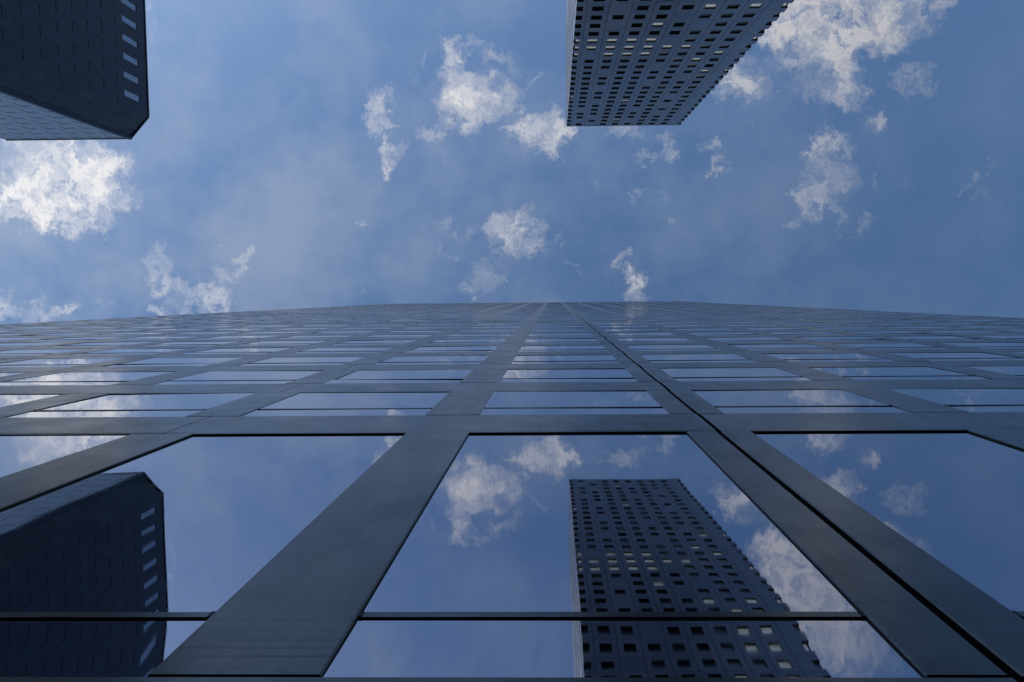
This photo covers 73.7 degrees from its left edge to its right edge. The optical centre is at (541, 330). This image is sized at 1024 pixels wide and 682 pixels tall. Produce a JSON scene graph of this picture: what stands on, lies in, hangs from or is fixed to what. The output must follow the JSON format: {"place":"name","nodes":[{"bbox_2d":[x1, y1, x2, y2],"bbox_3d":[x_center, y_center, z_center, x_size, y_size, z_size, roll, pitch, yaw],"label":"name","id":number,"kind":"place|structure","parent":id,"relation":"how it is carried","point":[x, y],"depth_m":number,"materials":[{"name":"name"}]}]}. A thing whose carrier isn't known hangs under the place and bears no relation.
{"place":"outdoors","nodes":[
{"label":"outdoors","id":0,"kind":"place"},
{"bbox_2d":[0,0,149,140],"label":"granite tower","id":1,"kind":"structure","parent":0,"point":[73,69],"depth_m":131.55,"materials":[{"name":"grey stone"}]},
{"bbox_2d":[14,103,29,105],"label":"window","id":2,"kind":"structure","parent":1,"relation":"in","point":[21,104],"depth_m":123.94,"materials":[{"name":"blue glass"}]},
{"bbox_2d":[19,109,34,111],"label":"window","id":3,"kind":"structure","parent":1,"relation":"in","point":[26,110],"depth_m":127.89,"materials":[{"name":"blue glass"}]},
{"bbox_2d":[49,40,57,54],"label":"window","id":4,"kind":"structure","parent":1,"relation":"in","point":[53,46],"depth_m":121.84,"materials":[{"name":"black glass"}]},
{"bbox_2d":[50,62,58,74],"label":"window","id":5,"kind":"structure","parent":1,"relation":"in","point":[54,68],"depth_m":122.05,"materials":[{"name":"black glass"}]},
{"bbox_2d":[66,39,73,52],"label":"window","id":6,"kind":"structure","parent":1,"relation":"in","point":[69,45],"depth_m":125.89,"materials":[{"name":"black glass"}]},
{"bbox_2d":[67,61,74,73],"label":"window","id":7,"kind":"structure","parent":1,"relation":"in","point":[70,66],"depth_m":126.11,"materials":[{"name":"black glass"}]},
{"bbox_2d":[80,15,87,28],"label":"window","id":8,"kind":"structure","parent":1,"relation":"in","point":[83,21],"depth_m":129.73,"materials":[{"name":"black glass"}]},
{"bbox_2d":[81,36,88,49],"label":"window","id":9,"kind":"structure","parent":1,"relation":"in","point":[84,42],"depth_m":129.95,"materials":[{"name":"black glass"}]},
{"bbox_2d":[82,57,88,69],"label":"window","id":10,"kind":"structure","parent":1,"relation":"in","point":[85,62],"depth_m":130.17,"materials":[{"name":"blue glass"}]},
{"bbox_2d":[83,77,89,88],"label":"window","id":11,"kind":"structure","parent":1,"relation":"in","point":[86,82],"depth_m":130.43,"materials":[{"name":"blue glass"}]},
{"bbox_2d":[94,0,100,8],"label":"window","id":12,"kind":"structure","parent":1,"relation":"in","point":[97,3],"depth_m":133.78,"materials":[{"name":"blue glass"}]},
{"bbox_2d":[94,15,101,28],"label":"window","id":13,"kind":"structure","parent":1,"relation":"in","point":[97,20],"depth_m":133.86,"materials":[{"name":"blue glass"}]},
{"bbox_2d":[95,35,101,47],"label":"window","id":14,"kind":"structure","parent":1,"relation":"in","point":[98,40],"depth_m":133.98,"materials":[{"name":"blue glass"}]},
{"bbox_2d":[96,55,102,67],"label":"window","id":15,"kind":"structure","parent":1,"relation":"in","point":[99,61],"depth_m":134.21,"materials":[{"name":"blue glass"}]},
{"bbox_2d":[97,75,103,87],"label":"window","id":16,"kind":"structure","parent":1,"relation":"in","point":[100,80],"depth_m":134.47,"materials":[{"name":"black glass"}]},
{"bbox_2d":[107,0,113,6],"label":"window","id":17,"kind":"structure","parent":1,"relation":"in","point":[111,2],"depth_m":138.03,"materials":[{"name":"black glass"}]},
{"bbox_2d":[108,13,114,25],"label":"window","id":18,"kind":"structure","parent":1,"relation":"in","point":[110,17],"depth_m":137.98,"materials":[{"name":"black glass"}]},
{"bbox_2d":[109,32,114,44],"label":"window","id":19,"kind":"structure","parent":1,"relation":"in","point":[111,37],"depth_m":138.09,"materials":[{"name":"black glass"}]},
{"bbox_2d":[109,51,115,63],"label":"window","id":20,"kind":"structure","parent":1,"relation":"in","point":[112,56],"depth_m":138.21,"materials":[{"name":"black glass"}]},
{"bbox_2d":[110,71,116,82],"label":"window","id":21,"kind":"structure","parent":1,"relation":"in","point":[113,76],"depth_m":138.47,"materials":[{"name":"black glass"}]},
{"bbox_2d":[111,90,117,101],"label":"window","id":22,"kind":"structure","parent":1,"relation":"in","point":[113,94],"depth_m":138.74,"materials":[{"name":"black glass"}]},
{"bbox_2d":[121,0,135,10],"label":"window","id":23,"kind":"structure","parent":1,"relation":"in","point":[126,2],"depth_m":144.02,"materials":[{"name":"blue glass"}]},
{"bbox_2d":[122,33,136,47],"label":"window","id":24,"kind":"structure","parent":1,"relation":"in","point":[126,38],"depth_m":143.91,"materials":[{"name":"blue glass"}]},
{"bbox_2d":[122,15,136,29],"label":"window","id":25,"kind":"structure","parent":1,"relation":"in","point":[124,19],"depth_m":143.98,"materials":[{"name":"blue glass"}]},
{"bbox_2d":[123,52,137,65],"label":"window","id":26,"kind":"structure","parent":1,"relation":"in","point":[125,56],"depth_m":144.23,"materials":[{"name":"blue glass"}]},
{"bbox_2d":[124,71,138,83],"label":"window","id":27,"kind":"structure","parent":1,"relation":"in","point":[126,75],"depth_m":144.51,"materials":[{"name":"blue glass"}]},
{"bbox_2d":[125,90,138,101],"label":"window","id":28,"kind":"structure","parent":1,"relation":"in","point":[127,93],"depth_m":144.47,"materials":[{"name":"blue glass"}]},
{"bbox_2d":[0,301,1023,681],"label":"glass tower","id":29,"kind":"structure","parent":0,"point":[666,491],"depth_m":7.26,"materials":[{"name":"metal"}]},
{"bbox_2d":[0,373,21,376],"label":"window","id":30,"kind":"structure","parent":29,"relation":"in","point":[1,374],"depth_m":19.33,"materials":[{"name":"glass"}]},
{"bbox_2d":[0,337,46,340],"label":"window","id":31,"kind":"structure","parent":29,"relation":"in","point":[1,339],"depth_m":37.17,"materials":[{"name":"glass"}]},
{"bbox_2d":[0,394,62,406],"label":"window","id":32,"kind":"structure","parent":29,"relation":"in","point":[5,400],"depth_m":14.63,"materials":[{"name":"glass"}]},
{"bbox_2d":[0,342,66,346],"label":"window","id":33,"kind":"structure","parent":29,"relation":"in","point":[1,344],"depth_m":32.28,"materials":[{"name":"glass"}]},
{"bbox_2d":[0,349,87,354],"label":"window","id":34,"kind":"structure","parent":29,"relation":"in","point":[35,351],"depth_m":27.74,"materials":[{"name":"glass"}]},
{"bbox_2d":[24,333,94,335],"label":"window","id":35,"kind":"structure","parent":29,"relation":"in","point":[51,334],"depth_m":41.09,"materials":[{"name":"glass"}]},
{"bbox_2d":[0,358,123,366],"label":"window","id":36,"kind":"structure","parent":29,"relation":"in","point":[78,361],"depth_m":22.90,"materials":[{"name":"glass"}]},
{"bbox_2d":[29,337,117,340],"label":"window","id":37,"kind":"structure","parent":29,"relation":"in","point":[68,338],"depth_m":36.58,"materials":[{"name":"glass"}]},
{"bbox_2d":[0,372,170,385],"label":"window","id":38,"kind":"structure","parent":29,"relation":"in","point":[65,378],"depth_m":18.17,"materials":[{"name":"glass"}]},
{"bbox_2d":[48,342,147,346],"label":"window","id":39,"kind":"structure","parent":29,"relation":"in","point":[89,343],"depth_m":31.88,"materials":[{"name":"glass"}]},
{"bbox_2d":[5,393,254,417],"bbox_3d":[-7.995,1.506,13.683,3.328,3.015,0.094,0,-87,1],"label":"window","id":40,"kind":"structure","parent":29,"relation":"in","point":[113,405],"depth_m":13.45,"materials":[{"name":"glass"}]},
{"bbox_2d":[72,348,191,354],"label":"window","id":41,"kind":"structure","parent":29,"relation":"in","point":[113,351],"depth_m":27.30,"materials":[{"name":"glass"}]},
{"bbox_2d":[100,332,168,334],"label":"window","id":42,"kind":"structure","parent":29,"relation":"in","point":[159,332],"depth_m":41.37,"materials":[{"name":"glass"}]},
{"bbox_2d":[115,336,198,339],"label":"window","id":43,"kind":"structure","parent":29,"relation":"in","point":[162,337],"depth_m":36.29,"materials":[{"name":"glass"}]},
{"bbox_2d":[103,357,244,366],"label":"window","id":44,"kind":"structure","parent":29,"relation":"in","point":[153,361],"depth_m":22.78,"materials":[{"name":"glass"}]},
{"bbox_2d":[144,341,238,345],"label":"window","id":45,"kind":"structure","parent":29,"relation":"in","point":[205,343],"depth_m":31.78,"materials":[{"name":"glass"}]},
{"bbox_2d":[166,332,233,334],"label":"window","id":46,"kind":"structure","parent":29,"relation":"in","point":[186,333],"depth_m":40.87,"materials":[{"name":"glass"}]},
{"bbox_2d":[0,434,403,676],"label":"window","id":47,"kind":"structure","parent":29,"relation":"in","point":[106,573],"depth_m":6.00,"materials":[{"name":"glass"}]},
{"bbox_2d":[182,348,289,353],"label":"window","id":48,"kind":"structure","parent":29,"relation":"in","point":[218,350],"depth_m":27.08,"materials":[{"name":"glass"}]},
{"bbox_2d":[152,371,320,384],"bbox_3d":[-7.921,1.270,18.196,3.328,3.015,0.094,0,-87,1],"label":"window","id":49,"kind":"structure","parent":29,"relation":"in","point":[211,377],"depth_m":18.08,"materials":[{"name":"glass"}]},
{"bbox_2d":[200,336,272,338],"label":"window","id":50,"kind":"structure","parent":29,"relation":"in","point":[218,337],"depth_m":36.43,"materials":[{"name":"glass"}]},
{"bbox_2d":[241,331,306,333],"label":"window","id":51,"kind":"structure","parent":29,"relation":"in","point":[289,332],"depth_m":41.15,"materials":[{"name":"glass"}]},
{"bbox_2d":[240,340,328,344],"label":"window","id":52,"kind":"structure","parent":29,"relation":"in","point":[261,342],"depth_m":31.58,"materials":[{"name":"glass"}]},
{"bbox_2d":[237,356,366,365],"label":"window","id":53,"kind":"structure","parent":29,"relation":"in","point":[275,360],"depth_m":22.60,"materials":[{"name":"glass"}]},
{"bbox_2d":[278,335,353,338],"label":"window","id":54,"kind":"structure","parent":29,"relation":"in","point":[304,336],"depth_m":36.49,"materials":[{"name":"glass"}]},
{"bbox_2d":[310,331,373,333],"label":"window","id":55,"kind":"structure","parent":29,"relation":"in","point":[324,332],"depth_m":40.73,"materials":[{"name":"glass"}]},
{"bbox_2d":[296,347,393,352],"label":"window","id":56,"kind":"structure","parent":29,"relation":"in","point":[320,349],"depth_m":27.06,"materials":[{"name":"glass"}]},
{"bbox_2d":[243,392,448,415],"bbox_3d":[-3.706,1.472,13.610,3.328,3.015,0.094,0,-87,1],"label":"window","id":57,"kind":"structure","parent":29,"relation":"in","point":[374,403],"depth_m":13.37,"materials":[{"name":"glass"}]},
{"bbox_2d":[332,340,414,344],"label":"window","id":58,"kind":"structure","parent":29,"relation":"in","point":[356,341],"depth_m":31.67,"materials":[{"name":"glass"}]},
{"bbox_2d":[363,335,430,337],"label":"window","id":59,"kind":"structure","parent":29,"relation":"in","point":[373,336],"depth_m":36.08,"materials":[{"name":"glass"}]},
{"bbox_2d":[324,369,473,383],"bbox_3d":[-3.631,1.237,18.123,3.328,3.015,0.094,0,-87,1],"label":"window","id":60,"kind":"structure","parent":29,"relation":"in","point":[361,376],"depth_m":17.98,"materials":[{"name":"glass"}]},
{"bbox_2d":[385,330,445,332],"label":"window","id":61,"kind":"structure","parent":29,"relation":"in","point":[425,331],"depth_m":40.90,"materials":[{"name":"glass"}]},
{"bbox_2d":[403,327,454,328],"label":"window","id":62,"kind":"structure","parent":29,"relation":"in","point":[408,327],"depth_m":44.94,"materials":[{"name":"glass"}]},
{"bbox_2d":[374,356,487,364],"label":"window","id":63,"kind":"structure","parent":29,"relation":"in","point":[395,360],"depth_m":22.54,"materials":[{"name":"glass"}]},
{"bbox_2d":[407,346,497,351],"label":"window","id":64,"kind":"structure","parent":29,"relation":"in","point":[453,348],"depth_m":27.10,"materials":[{"name":"glass"}]},
{"bbox_2d":[428,339,505,343],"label":"window","id":65,"kind":"structure","parent":29,"relation":"in","point":[458,341],"depth_m":31.66,"materials":[{"name":"glass"}]},
{"bbox_2d":[444,334,510,337],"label":"window","id":66,"kind":"structure","parent":29,"relation":"in","point":[452,335],"depth_m":36.32,"materials":[{"name":"glass"}]},
{"bbox_2d":[457,330,514,332],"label":"window","id":67,"kind":"structure","parent":29,"relation":"in","point":[463,331],"depth_m":40.55,"materials":[{"name":"glass"}]},
{"bbox_2d":[467,326,519,328],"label":"window","id":68,"kind":"structure","parent":29,"relation":"in","point":[500,327],"depth_m":45.23,"materials":[{"name":"glass"}]},
{"bbox_2d":[533,326,584,327],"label":"window","id":69,"kind":"structure","parent":29,"relation":"in","point":[534,326],"depth_m":44.84,"materials":[{"name":"glass"}]},
{"bbox_2d":[531,329,587,331],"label":"window","id":70,"kind":"structure","parent":29,"relation":"in","point":[544,330],"depth_m":40.73,"materials":[{"name":"glass"}]},
{"bbox_2d":[528,333,591,336],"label":"window","id":71,"kind":"structure","parent":29,"relation":"in","point":[561,334],"depth_m":35.92,"materials":[{"name":"glass"}]},
{"bbox_2d":[524,339,598,342],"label":"window","id":72,"kind":"structure","parent":29,"relation":"in","point":[527,340],"depth_m":31.21,"materials":[{"name":"glass"}]},
{"bbox_2d":[519,345,606,351],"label":"window","id":73,"kind":"structure","parent":29,"relation":"in","point":[581,347],"depth_m":27.01,"materials":[{"name":"glass"}]},
{"bbox_2d":[511,355,618,363],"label":"window","id":74,"kind":"structure","parent":29,"relation":"in","point":[530,359],"depth_m":22.45,"materials":[{"name":"glass"}]},
{"bbox_2d":[500,369,635,381],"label":"window","id":75,"kind":"structure","parent":29,"relation":"in","point":[513,375],"depth_m":17.87,"materials":[{"name":"glass"}]},
{"bbox_2d":[480,391,667,414],"bbox_3d":[0.602,1.439,13.538,3.363,3.015,0.094,0,-87,1],"label":"window","id":76,"kind":"structure","parent":29,"relation":"in","point":[500,402],"depth_m":13.32,"materials":[{"name":"glass"}]},
{"bbox_2d":[322,433,923,677],"bbox_3d":[0.496,1.781,7.136,3.363,6.798,0.079,0,-87,1],"label":"window","id":77,"kind":"structure","parent":29,"relation":"in","point":[607,554],"depth_m":5.06,"materials":[{"name":"glass"}]},
{"bbox_2d":[598,325,648,327],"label":"window","id":78,"kind":"structure","parent":29,"relation":"in","point":[630,326],"depth_m":45.11,"materials":[{"name":"glass"}]},
{"bbox_2d":[603,329,660,331],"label":"window","id":79,"kind":"structure","parent":29,"relation":"in","point":[606,330],"depth_m":40.27,"materials":[{"name":"glass"}]},
{"bbox_2d":[609,333,675,335],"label":"window","id":80,"kind":"structure","parent":29,"relation":"in","point":[613,334],"depth_m":35.98,"materials":[{"name":"glass"}]},
{"bbox_2d":[616,338,694,341],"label":"window","id":81,"kind":"structure","parent":29,"relation":"in","point":[620,339],"depth_m":31.40,"materials":[{"name":"glass"}]},
{"bbox_2d":[626,345,718,350],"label":"window","id":82,"kind":"structure","parent":29,"relation":"in","point":[634,347],"depth_m":26.92,"materials":[{"name":"glass"}]},
{"bbox_2d":[661,325,716,326],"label":"window","id":83,"kind":"structure","parent":29,"relation":"in","point":[661,325],"depth_m":44.78,"materials":[{"name":"glass"}]},
{"bbox_2d":[641,354,755,362],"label":"window","id":84,"kind":"structure","parent":29,"relation":"in","point":[653,358],"depth_m":22.43,"materials":[{"name":"glass"}]},
{"bbox_2d":[675,328,737,330],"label":"window","id":85,"kind":"structure","parent":29,"relation":"in","point":[684,329],"depth_m":40.42,"materials":[{"name":"glass"}]},
{"bbox_2d":[690,332,758,335],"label":"window","id":86,"kind":"structure","parent":29,"relation":"in","point":[698,333],"depth_m":36.16,"materials":[{"name":"glass"}]},
{"bbox_2d":[659,368,811,380],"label":"window","id":87,"kind":"structure","parent":29,"relation":"in","point":[679,374],"depth_m":17.81,"materials":[{"name":"glass"}]},
{"bbox_2d":[707,337,789,341],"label":"window","id":88,"kind":"structure","parent":29,"relation":"in","point":[729,339],"depth_m":31.43,"materials":[{"name":"glass"}]},
{"bbox_2d":[728,324,779,326],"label":"window","id":89,"kind":"structure","parent":29,"relation":"in","point":[763,324],"depth_m":44.93,"materials":[{"name":"glass"}]},
{"bbox_2d":[745,328,809,329],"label":"window","id":90,"kind":"structure","parent":29,"relation":"in","point":[745,328],"depth_m":40.03,"materials":[{"name":"glass"}]},
{"bbox_2d":[732,344,831,349],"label":"window","id":91,"kind":"structure","parent":29,"relation":"in","point":[745,346],"depth_m":26.76,"materials":[{"name":"glass"}]},
{"bbox_2d":[693,389,910,413],"bbox_3d":[4.891,1.406,13.465,3.293,3.015,0.094,0,-87,1],"label":"window","id":92,"kind":"structure","parent":29,"relation":"in","point":[727,401],"depth_m":13.23,"materials":[{"name":"glass"}]},
{"bbox_2d":[768,332,846,334],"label":"window","id":93,"kind":"structure","parent":29,"relation":"in","point":[781,333],"depth_m":35.60,"materials":[{"name":"glass"}]},
{"bbox_2d":[789,324,851,325],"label":"window","id":94,"kind":"structure","parent":29,"relation":"in","point":[789,324],"depth_m":44.34,"materials":[{"name":"glass"}]},
{"bbox_2d":[764,353,895,361],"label":"window","id":95,"kind":"structure","parent":29,"relation":"in","point":[805,357],"depth_m":22.30,"materials":[{"name":"glass"}]},
{"bbox_2d":[797,336,884,340],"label":"window","id":96,"kind":"structure","parent":29,"relation":"in","point":[861,338],"depth_m":31.28,"materials":[{"name":"glass"}]},
{"bbox_2d":[813,327,880,329],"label":"window","id":97,"kind":"structure","parent":29,"relation":"in","point":[831,328],"depth_m":40.31,"materials":[{"name":"glass"}]},
{"bbox_2d":[859,323,913,325],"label":"window","id":98,"kind":"structure","parent":29,"relation":"in","point":[890,323],"depth_m":44.73,"materials":[{"name":"glass"}]},
{"bbox_2d":[846,331,927,333],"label":"window","id":99,"kind":"structure","parent":29,"relation":"in","point":[863,332],"depth_m":35.87,"materials":[{"name":"glass"}]},
{"bbox_2d":[754,432,1023,618],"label":"window","id":100,"kind":"structure","parent":29,"relation":"in","point":[958,497],"depth_m":7.42,"materials":[{"name":"glass"}]},
{"bbox_2d":[838,343,951,348],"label":"window","id":101,"kind":"structure","parent":29,"relation":"in","point":[857,345],"depth_m":26.76,"materials":[{"name":"glass"}]},
{"bbox_2d":[811,367,987,379],"bbox_3d":[9.238,1.138,17.906,3.328,3.015,0.094,0,-87,1],"label":"window","id":102,"kind":"structure","parent":29,"relation":"in","point":[855,373],"depth_m":17.73,"materials":[{"name":"glass"}]},
{"bbox_2d":[890,326,961,328],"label":"window","id":103,"kind":"structure","parent":29,"relation":"in","point":[932,327],"depth_m":40.40,"materials":[{"name":"glass"}]},
{"bbox_2d":[886,336,988,339],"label":"window","id":104,"kind":"structure","parent":29,"relation":"in","point":[903,337],"depth_m":31.06,"materials":[{"name":"glass"}]},
{"bbox_2d":[919,323,985,324],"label":"window","id":105,"kind":"structure","parent":29,"relation":"in","point":[919,323],"depth_m":44.31,"materials":[{"name":"glass"}]},
{"bbox_2d":[889,388,1023,411],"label":"window","id":106,"kind":"structure","parent":29,"relation":"in","point":[969,400],"depth_m":13.53,"materials":[{"name":"glass"}]},
{"bbox_2d":[889,352,1023,360],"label":"window","id":107,"kind":"structure","parent":29,"relation":"in","point":[947,356],"depth_m":22.25,"materials":[{"name":"glass"}]},
{"bbox_2d":[932,330,1010,333],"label":"window","id":108,"kind":"structure","parent":29,"relation":"in","point":[962,331],"depth_m":35.39,"materials":[{"name":"glass"}]},
{"bbox_2d":[942,342,1023,347],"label":"window","id":109,"kind":"structure","parent":29,"relation":"in","point":[1002,344],"depth_m":26.94,"materials":[{"name":"glass"}]},
{"bbox_2d":[957,326,1023,328],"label":"window","id":110,"kind":"structure","parent":29,"relation":"in","point":[984,327],"depth_m":40.10,"materials":[{"name":"glass"}]},
{"bbox_2d":[964,366,1023,376],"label":"window","id":111,"kind":"structure","parent":29,"relation":"in","point":[1012,370],"depth_m":18.50,"materials":[{"name":"glass"}]},
{"bbox_2d":[984,335,1023,339],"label":"window","id":112,"kind":"structure","parent":29,"relation":"in","point":[1017,337],"depth_m":31.87,"materials":[{"name":"glass"}]},
{"bbox_2d":[991,323,1023,324],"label":"window","id":113,"kind":"structure","parent":29,"relation":"in","point":[991,323],"depth_m":44.67,"materials":[{"name":"glass"}]},
{"bbox_2d":[0,0,1023,323],"label":"sky","id":114,"kind":"structure","parent":0,"point":[868,155],"materials":[{"name":"blue"}]},
{"bbox_2d":[566,0,793,126],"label":"steel tower","id":115,"kind":"structure","parent":0,"point":[647,62],"depth_m":102.53,"materials":[{"name":"grey metal"}]},
{"bbox_2d":[591,15,601,17],"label":"window","id":116,"kind":"structure","parent":115,"relation":"in","point":[592,16],"depth_m":88.75,"materials":[{"name":"black glass"}]},
{"bbox_2d":[592,6,603,8],"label":"window","id":117,"kind":"structure","parent":115,"relation":"in","point":[594,7],"depth_m":85.98,"materials":[{"name":"black glass"}]},
{"bbox_2d":[656,14,666,16],"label":"window","id":118,"kind":"structure","parent":115,"relation":"in","point":[658,15],"depth_m":88.62,"materials":[{"name":"black glass"}]},
{"bbox_2d":[660,5,670,7],"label":"window","id":119,"kind":"structure","parent":115,"relation":"in","point":[662,6],"depth_m":85.85,"materials":[{"name":"black glass"}]},
{"bbox_2d":[705,4,715,6],"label":"window","id":120,"kind":"structure","parent":115,"relation":"in","point":[707,5],"depth_m":85.67,"materials":[{"name":"grey glass"}]}
]}

